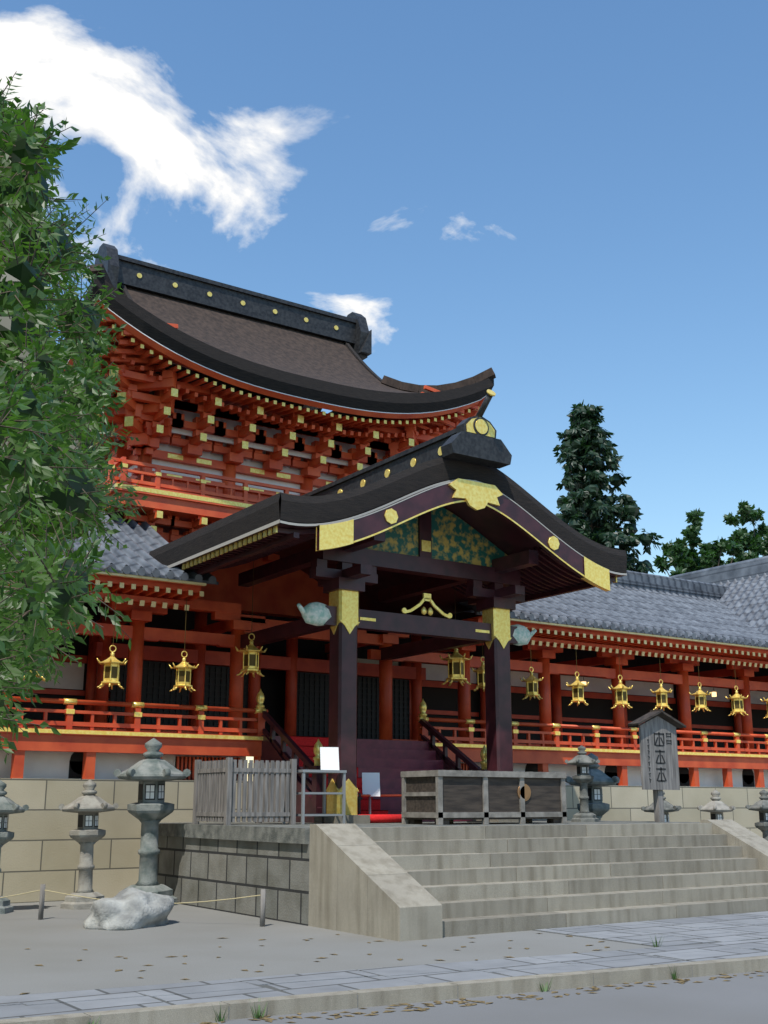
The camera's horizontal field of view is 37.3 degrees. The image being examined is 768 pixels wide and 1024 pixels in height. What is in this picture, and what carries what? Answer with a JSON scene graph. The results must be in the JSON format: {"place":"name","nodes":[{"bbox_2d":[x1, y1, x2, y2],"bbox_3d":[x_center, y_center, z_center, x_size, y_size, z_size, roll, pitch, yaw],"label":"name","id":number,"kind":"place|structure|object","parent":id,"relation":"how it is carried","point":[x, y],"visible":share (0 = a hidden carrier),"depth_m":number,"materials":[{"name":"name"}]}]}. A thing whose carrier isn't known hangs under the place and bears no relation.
{"place":"outdoors","nodes":[
{"label":"outdoors","id":0,"kind":"place"},
{"bbox_2d":[63,300,484,618],"bbox_3d":[-3.703,-0.055,27.510,9.900,5.590,7.700,9,-17,-33],"label":"red gate timber","id":1,"kind":"object","parent":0,"point":[280,596],"visible":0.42,"depth_m":24.81,"materials":[{"name":"red wood"}]},
{"bbox_2d":[68,299,485,495],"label":"white gate panels","id":2,"kind":"object","parent":1,"relation":"attached to","point":[230,425],"visible":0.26,"depth_m":25.68,"materials":[{"name":"white paint"}]},
{"bbox_2d":[89,264,495,523],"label":"roof","id":3,"kind":"structure","parent":1,"relation":"on","point":[294,351],"depth_m":27.68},
{"bbox_2d":[0,901,692,1023],"bbox_3d":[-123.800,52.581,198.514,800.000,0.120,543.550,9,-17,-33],"label":"yard gravel","id":4,"kind":"structure","parent":0,"point":[56,940],"depth_m":12.12,"materials":[{"name":"grey gravel"}]},
{"bbox_2d":[0,780,28,913],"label":"stone lantern","id":5,"kind":"object","parent":4,"relation":"on","point":[8,806],"visible":1,"depth_m":16.44,"materials":[{"name":"grey stone"}]},
{"bbox_2d":[0,816,7,828],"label":"lantern window","id":6,"kind":"structure","parent":5,"relation":"in","point":[0,816],"depth_m":16.50,"materials":[{"name":"black"}]},
{"bbox_2d":[59,780,118,909],"bbox_3d":[-4.494,5.014,17.223,0.878,1.879,0.881,9,-18,-33],"label":"stone lantern","id":7,"kind":"object","parent":4,"relation":"on","point":[88,807],"visible":0.99,"depth_m":17.09,"materials":[{"name":"grey stone"}]},
{"bbox_2d":[78,815,97,826],"bbox_3d":[-4.470,4.684,17.253,0.286,0.177,0.174,9,-18,-33],"label":"lantern window","id":8,"kind":"structure","parent":7,"relation":"in","point":[80,817],"depth_m":17.20,"materials":[{"name":"black"}]},
{"bbox_2d":[83,887,174,929],"bbox_3d":[-3.245,5.067,14.592,0.903,0.462,1.254,-9,-17,30],"label":"boulder","id":9,"kind":"object","parent":4,"relation":"on","point":[132,908],"visible":0.98,"depth_m":14.21,"materials":[{"name":"grey stone"}]},
{"bbox_2d":[0,884,265,926],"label":"rope stakes","id":10,"kind":"object","parent":4,"relation":"on","point":[42,890],"visible":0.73,"depth_m":14.77,"materials":[{"name":"grey wood"}]},
{"bbox_2d":[113,738,190,904],"bbox_3d":[-3.634,4.801,17.695,1.090,2.525,1.201,8,-15,-33],"label":"stone lantern","id":11,"kind":"object","parent":4,"relation":"on","point":[152,772],"visible":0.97,"depth_m":17.54,"materials":[{"name":"grey stone"}]},
{"bbox_2d":[138,784,163,799],"bbox_3d":[-3.627,4.351,17.691,0.397,0.243,0.173,1,-14,-4],"label":"lantern window","id":12,"kind":"structure","parent":11,"relation":"in","point":[140,794],"depth_m":17.66,"materials":[{"name":"black"}]},
{"bbox_2d":[157,836,309,925],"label":"stone retaining wall","id":13,"kind":"structure","parent":4,"relation":"on","point":[195,869],"depth_m":16.16,"materials":[{"name":"grey stone"}]},
{"bbox_2d":[141,819,699,843],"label":"platform capstones","id":14,"kind":"object","parent":13,"relation":"on","point":[287,832],"visible":0.28,"depth_m":16.92,"materials":[{"name":"stone"}]},
{"bbox_2d":[192,757,296,824],"bbox_3d":[-2.175,4.357,17.735,1.180,0.980,1.180,9,-17,-33],"label":"slatted enclosure","id":15,"kind":"object","parent":14,"relation":"on","point":[214,797],"visible":1,"depth_m":17.39,"materials":[{"name":"grey wood"}]},
{"bbox_2d":[282,747,379,823],"bbox_3d":[-0.682,4.436,18.455,2.109,1.186,0.799,14,-20,-43],"label":"sign stand","id":16,"kind":"object","parent":14,"relation":"on","point":[329,760],"visible":0.76,"depth_m":18.16,"materials":[{"name":"white metal"}]},
{"bbox_2d":[286,736,401,822],"bbox_3d":[-1.221,4.848,20.715,1.100,1.512,4.670,9,-17,-33],"label":"stair carpet","id":17,"kind":"object","parent":14,"relation":"on","point":[305,744],"visible":0.27,"depth_m":19.93,"materials":[{"name":"red carpet"}]},
{"bbox_2d":[275,736,472,821],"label":"wooden stairs","id":18,"kind":"structure","parent":14,"relation":"on","point":[389,761],"depth_m":21.40,"materials":[{"name":"paint"}]},
{"bbox_2d":[182,389,616,814],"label":"gilt ornaments","id":19,"kind":"object","parent":14,"relation":"on","point":[476,495],"visible":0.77,"depth_m":19.34},
{"bbox_2d":[66,273,626,574],"bbox_3d":[-2.203,-1.802,25.653,10.100,7.850,13.280,9,-17,-33],"label":"roof edge","id":20,"kind":"object","parent":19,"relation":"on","point":[294,508],"visible":0.49,"depth_m":20.94,"materials":[{"name":"black wood"}]},
{"bbox_2d":[96,273,477,531],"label":"gate gilt fittings","id":21,"kind":"object","parent":20,"relation":"attached to","point":[129,420],"visible":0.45,"depth_m":24.47,"materials":[{"name":"gold metal"}]},
{"bbox_2d":[94,243,511,525],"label":"ridge ornaments","id":22,"kind":"object","parent":20,"relation":"on","point":[459,442],"visible":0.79,"depth_m":27.38,"materials":[{"name":"brown metal"}]},
{"bbox_2d":[297,602,536,645],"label":"porch carved beasts","id":23,"kind":"object","parent":19,"relation":"on","point":[316,613],"visible":0.92,"depth_m":18.95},
{"bbox_2d":[357,503,506,566],"bbox_3d":[0.703,0.314,20.645,3.940,1.100,0.080,9,-17,-33],"label":"carved gable panel","id":24,"kind":"object","parent":19,"relation":"attached to","point":[455,538],"visible":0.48,"depth_m":20.88,"materials":[{"name":"green wood"}]},
{"bbox_2d":[314,815,518,823],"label":"porch pillar plinths","id":25,"kind":"object","parent":14,"relation":"on","point":[355,819],"visible":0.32,"depth_m":18.28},
{"bbox_2d":[173,483,625,822],"bbox_3d":[-0.597,3.003,21.951,7.400,5.700,7.740,9,-17,-33],"label":"porch timber frame","id":26,"kind":"object","parent":25,"relation":"on","point":[388,586],"visible":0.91,"depth_m":20.51,"materials":[{"name":"brown wood"}]},
{"bbox_2d":[167,479,626,617],"bbox_3d":[-0.595,0.832,22.506,7.408,1.287,7.746,9,-17,-33],"label":"white porch line","id":27,"kind":"object","parent":26,"relation":"attached to","point":[270,525],"visible":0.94,"depth_m":18.73,"materials":[{"name":"white paint"}]},
{"bbox_2d":[358,793,481,822],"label":"barrier stands","id":28,"kind":"object","parent":14,"relation":"on","point":[360,796],"visible":0.23,"depth_m":19.13,"materials":[{"name":"brown metal"}]},
{"bbox_2d":[401,770,566,824],"bbox_3d":[1.620,4.567,18.199,2.600,0.805,1.000,9,-17,-33],"label":"offering box","id":29,"kind":"object","parent":14,"relation":"on","point":[443,797],"visible":1,"depth_m":17.72,"materials":[{"name":"grey wood"}]},
{"bbox_2d":[565,745,599,821],"bbox_3d":[3.539,4.820,20.199,0.573,1.333,0.634,8,-16,-33],"label":"stone lantern","id":30,"kind":"object","parent":14,"relation":"on","point":[582,762],"visible":0.98,"depth_m":20.09,"materials":[{"name":"grey stone"}]},
{"bbox_2d":[577,767,588,773],"bbox_3d":[3.541,4.582,20.195,0.214,0.129,0.096,1,-14,-4],"label":"lantern window","id":31,"kind":"structure","parent":30,"relation":"in","point":[578,768],"depth_m":20.19,"materials":[{"name":"black"}]},
{"bbox_2d":[628,709,685,821],"bbox_3d":[4.793,4.405,19.789,1.213,1.910,0.270,9,-17,-33],"label":"wooden signboard","id":32,"kind":"object","parent":14,"relation":"on","point":[658,754],"visible":0.98,"depth_m":19.79,"materials":[{"name":"grey wood"}]},
{"bbox_2d":[0,778,767,902],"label":"retaining wall","id":33,"kind":"structure","parent":4,"relation":"on","point":[42,846],"depth_m":18.73,"materials":[{"name":"beige stone"}]},
{"bbox_2d":[0,563,767,786],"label":"shrine","id":34,"kind":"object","parent":33,"relation":"on","point":[238,624],"depth_m":23.86,"materials":[{"name":"red wood"}]},
{"bbox_2d":[0,489,767,647],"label":"tiled roof","id":35,"kind":"structure","parent":34,"relation":"on","point":[727,603],"depth_m":28.93,"materials":[{"name":"grey tile"}]},
{"bbox_2d":[0,689,767,757],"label":"shrine gilt fittings","id":36,"kind":"object","parent":34,"relation":"on","point":[260,706],"visible":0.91,"depth_m":20.93,"materials":[{"name":"gold metal"}]},
{"bbox_2d":[15,602,767,751],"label":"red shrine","id":37,"kind":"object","parent":34,"relation":"on","point":[291,664],"visible":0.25,"depth_m":24.73,"materials":[{"name":"red wood"}]},
{"bbox_2d":[108,659,409,739],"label":"lattice doors","id":38,"kind":"structure","parent":37,"relation":"attached to","point":[159,682],"depth_m":24.73,"materials":[{"name":"black wood"}]},
{"bbox_2d":[15,561,767,667],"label":"eave rafters","id":39,"kind":"object","parent":34,"relation":"attached to","point":[156,589],"visible":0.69,"depth_m":25.71,"materials":[{"name":"yellow"}]},
{"bbox_2d":[37,562,767,709],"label":"dark hanging lanterns","id":40,"kind":"object","parent":34,"relation":"attached to","point":[456,667],"visible":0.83,"depth_m":22.89,"materials":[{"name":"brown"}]},
{"bbox_2d":[23,633,767,718],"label":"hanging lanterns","id":41,"kind":"object","parent":40,"relation":"attached to","point":[249,649],"visible":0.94,"depth_m":22.96,"materials":[{"name":"gold metal"}]},
{"bbox_2d":[581,681,716,696],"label":"interior lamps","id":42,"kind":"object","parent":34,"relation":"attached to","point":[713,693],"visible":0.39,"depth_m":32.05,"materials":[{"name":"white"}]},
{"bbox_2d":[308,819,767,940],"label":"step cheek walls","id":43,"kind":"structure","parent":4,"relation":"on","point":[361,882],"depth_m":13.89,"materials":[{"name":"stone"}]},
{"bbox_2d":[359,823,767,936],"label":"stone steps","id":44,"kind":"structure","parent":4,"relation":"on","point":[475,880],"depth_m":15.60,"materials":[{"name":"stone"}]},
{"bbox_2d":[565,753,619,820],"bbox_3d":[4.216,6.124,22.846,1.174,2.525,1.188,10,-18,-33],"label":"stone lantern","id":45,"kind":"object","parent":4,"relation":"on","point":[598,808],"visible":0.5,"depth_m":22.76,"materials":[{"name":"grey stone"}]},
{"bbox_2d":[588,788,602,800],"bbox_3d":[4.248,5.676,22.863,0.398,0.241,0.170,4,-15,-17],"label":"lantern window","id":46,"kind":"structure","parent":45,"relation":"in","point":[589,789],"depth_m":22.80,"materials":[{"name":"black"}]},
{"bbox_2d":[641,791,681,821],"bbox_3d":[5.853,6.743,23.836,0.786,1.818,0.865,9,-18,-33],"label":"stone lantern","id":47,"kind":"object","parent":4,"relation":"on","point":[669,807],"visible":0.3,"depth_m":23.81,"materials":[{"name":"grey stone"}]},
{"bbox_2d":[652,508,743,575],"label":"tree","id":48,"kind":"object","parent":4,"relation":"on","point":[681,556],"visible":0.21,"depth_m":78.15,"materials":[{"name":"green plant"}]},
{"bbox_2d":[697,790,734,819],"bbox_3d":[7.247,6.965,24.701,0.814,1.818,0.866,9,-16,-33],"label":"stone lantern","id":49,"kind":"object","parent":4,"relation":"on","point":[716,807],"visible":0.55,"depth_m":24.67,"materials":[{"name":"grey stone"}]},
{"bbox_2d":[711,814,723,819],"bbox_3d":[7.262,6.641,24.700,0.288,0.174,0.126,2,-15,-10],"label":"lantern window","id":50,"kind":"structure","parent":49,"relation":"in","point":[713,817],"depth_m":24.67,"materials":[{"name":"black"}]},
{"bbox_2d":[722,499,767,564],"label":"tree","id":51,"kind":"object","parent":4,"relation":"on","point":[754,543],"visible":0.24,"depth_m":88.34,"materials":[{"name":"green plant"}]},
{"bbox_2d":[745,789,767,840],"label":"stone lantern","id":52,"kind":"object","parent":4,"relation":"on","point":[761,806],"visible":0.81,"depth_m":25.61,"materials":[{"name":"grey stone"}]},
{"bbox_2d":[759,813,767,820],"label":"lantern window","id":53,"kind":"structure","parent":52,"relation":"in","point":[761,815],"depth_m":25.62,"materials":[{"name":"black"}]},
{"bbox_2d":[0,0,767,780],"label":"sky","id":54,"kind":"structure","parent":0,"point":[565,199],"materials":[{"name":"blue"}]},
{"bbox_2d":[10,603,767,786],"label":"dark shrine interior","id":55,"kind":"object","parent":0,"point":[272,685],"visible":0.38,"depth_m":27.91,"materials":[{"name":"wood"}]},
{"bbox_2d":[11,930,767,1005],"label":"grass tufts","id":56,"kind":"object","parent":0,"point":[268,987],"visible":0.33,"depth_m":11.57,"materials":[{"name":"grey"}]},
{"bbox_2d":[0,911,767,1019],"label":"paving band","id":57,"kind":"object","parent":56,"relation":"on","point":[728,933],"visible":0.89,"depth_m":10.52,"materials":[{"name":"grey stone"}]},
{"bbox_2d":[190,970,767,1023],"bbox_3d":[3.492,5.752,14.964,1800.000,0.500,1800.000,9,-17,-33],"label":"road","id":58,"kind":"structure","parent":0,"point":[740,998],"depth_m":9.20,"materials":[{"name":"grey asphalt"}]},
{"bbox_2d":[0,71,147,763],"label":"foliage","id":59,"kind":"object","parent":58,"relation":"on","point":[53,463],"visible":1,"depth_m":12.48,"materials":[{"name":"green plant"}]},
{"bbox_2d":[0,955,767,1023],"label":"kerb","id":60,"kind":"structure","parent":58,"relation":"on","point":[242,1008],"depth_m":9.41,"materials":[{"name":"stone"}]},
{"bbox_2d":[91,934,679,1023],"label":"weedy grass","id":61,"kind":"structure","parent":58,"relation":"on","point":[258,1015],"depth_m":8.81,"materials":[{"name":"green plant"}]},
{"bbox_2d":[19,933,762,1023],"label":"leaf litter","id":62,"kind":"object","parent":58,"relation":"on","point":[265,1018],"visible":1,"depth_m":9.60,"materials":[{"name":"brown plant"}]},
{"bbox_2d":[553,400,663,573],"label":"cedar tree","id":63,"kind":"object","parent":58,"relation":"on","point":[587,509],"visible":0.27,"depth_m":62.37,"materials":[{"name":"green plant"}]}
]}

